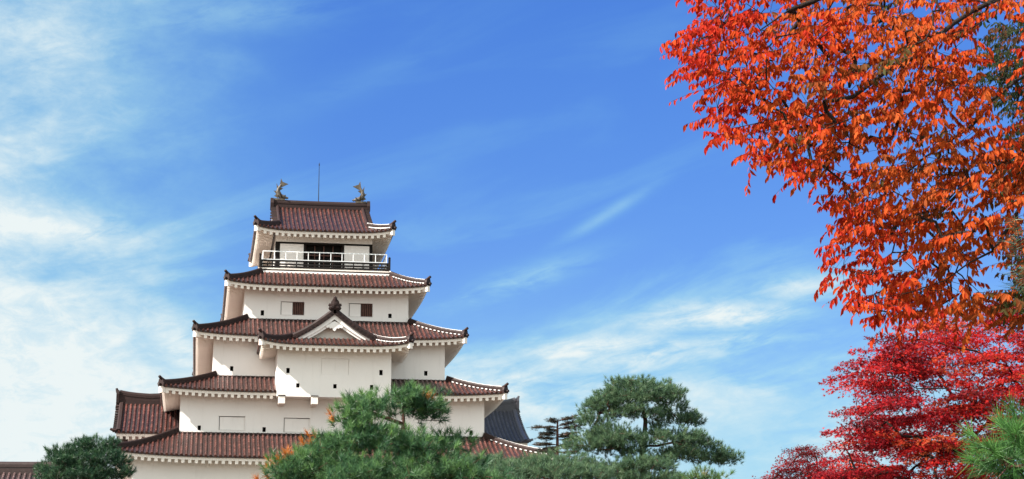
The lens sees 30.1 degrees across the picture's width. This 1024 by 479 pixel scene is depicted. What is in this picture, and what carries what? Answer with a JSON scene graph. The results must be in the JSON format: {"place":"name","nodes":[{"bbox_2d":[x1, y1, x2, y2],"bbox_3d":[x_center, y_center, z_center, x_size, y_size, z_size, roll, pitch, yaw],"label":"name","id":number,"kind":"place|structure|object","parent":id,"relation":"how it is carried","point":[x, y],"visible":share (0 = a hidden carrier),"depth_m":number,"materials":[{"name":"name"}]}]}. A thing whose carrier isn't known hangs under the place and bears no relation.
{"place":"outdoors","nodes":[
{"label":"outdoors","id":0,"kind":"place"},
{"bbox_2d":[0,462,64,478],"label":"corridor building","id":1,"kind":"structure","parent":0,"point":[16,470],"depth_m":117.57,"materials":[{"name":"brown tile"}]},
{"bbox_2d":[484,396,532,445],"bbox_3d":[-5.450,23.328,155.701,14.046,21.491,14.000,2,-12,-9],"label":"roof","id":2,"kind":"structure","parent":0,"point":[502,420],"depth_m":155.94,"materials":[{"name":"grey tile"}]},
{"bbox_2d":[0,0,1023,478],"label":"sky","id":3,"kind":"structure","parent":0,"point":[532,160],"materials":[{"name":"blue"}]},
{"label":"ground","id":4,"kind":"structure","parent":0,"visible":0},
{"bbox_2d":[31,432,137,478],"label":"pine tree","id":5,"kind":"object","parent":4,"relation":"on","point":[70,458],"visible":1,"depth_m":53.22,"materials":[{"name":"green plant"}]},
{"bbox_2d":[110,388,179,478],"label":"gate wing","id":6,"kind":"structure","parent":4,"relation":"on","point":[140,415],"depth_m":137.52,"materials":[{"name":"brown tile"}]},
{"bbox_2d":[113,163,555,478],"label":"castle keep","id":7,"kind":"structure","parent":4,"relation":"on","point":[319,308],"depth_m":134.05,"materials":[{"name":"paint"}]},
{"bbox_2d":[218,415,245,430],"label":"window","id":8,"kind":"structure","parent":7,"relation":"in","point":[225,422],"depth_m":131.29,"materials":[{"name":"white paint"}]},
{"bbox_2d":[280,301,304,315],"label":"window","id":9,"kind":"structure","parent":7,"relation":"in","point":[286,307],"depth_m":138.43,"materials":[{"name":"white paint"}]},
{"bbox_2d":[283,417,310,432],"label":"window","id":10,"kind":"structure","parent":7,"relation":"in","point":[290,424],"depth_m":131.96,"materials":[{"name":"white paint"}]},
{"bbox_2d":[303,246,341,269],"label":"doorway","id":11,"kind":"structure","parent":7,"relation":"in","point":[312,256],"depth_m":142.48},
{"bbox_2d":[321,359,348,374],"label":"blind window","id":12,"kind":"structure","parent":7,"relation":"in","point":[329,366],"depth_m":131.71,"materials":[{"name":"white paint"}]},
{"bbox_2d":[348,302,372,316],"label":"window","id":13,"kind":"structure","parent":7,"relation":"in","point":[354,309],"depth_m":139.21,"materials":[{"name":"white paint"}]},
{"bbox_2d":[420,419,446,432],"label":"window","id":14,"kind":"structure","parent":7,"relation":"in","point":[434,423],"depth_m":133.55,"materials":[{"name":"white paint"}]},
{"bbox_2d":[251,378,522,478],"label":"pine tree","id":15,"kind":"object","parent":4,"relation":"on","point":[337,459],"visible":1,"depth_m":23.55,"materials":[{"name":"green plant"}]},
{"bbox_2d":[465,446,618,478],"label":"pine tree","id":16,"kind":"object","parent":4,"relation":"on","point":[551,465],"visible":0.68,"depth_m":40.19,"materials":[{"name":"green plant"}]},
{"bbox_2d":[527,413,585,454],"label":"fir tree","id":17,"kind":"object","parent":4,"relation":"on","point":[550,429],"visible":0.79,"depth_m":109.74,"materials":[{"name":"green plant"}]},
{"bbox_2d":[557,372,745,478],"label":"pine tree","id":18,"kind":"object","parent":4,"relation":"on","point":[599,434],"visible":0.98,"depth_m":45.72,"materials":[{"name":"green plant"}]},
{"bbox_2d":[676,463,735,478],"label":"pine tree","id":19,"kind":"object","parent":4,"relation":"on","point":[708,475],"visible":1,"depth_m":36.84,"materials":[{"name":"green plant"}]},
{"bbox_2d":[752,444,844,478],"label":"maple tree","id":20,"kind":"object","parent":4,"relation":"on","point":[787,466],"visible":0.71,"depth_m":36.61,"materials":[{"name":"red plant"}]},
{"bbox_2d":[660,0,1023,352],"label":"cherry tree","id":21,"kind":"object","parent":4,"relation":"on","point":[914,38],"visible":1,"depth_m":17.00,"materials":[{"name":"orange plant"}]},
{"bbox_2d":[806,298,1023,478],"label":"maple tree","id":22,"kind":"object","parent":4,"relation":"on","point":[911,361],"visible":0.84,"depth_m":29.65,"materials":[{"name":"red plant"}]},
{"bbox_2d":[952,213,1023,478],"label":"pine tree","id":23,"kind":"object","parent":4,"relation":"on","point":[1008,453],"visible":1,"depth_m":8.40,"materials":[{"name":"green plant"}]},
{"bbox_2d":[968,19,1023,213],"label":"broadleaf tree","id":24,"kind":"object","parent":4,"relation":"on","point":[1003,75],"visible":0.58,"depth_m":24.66,"materials":[{"name":"green plant"}]}
]}

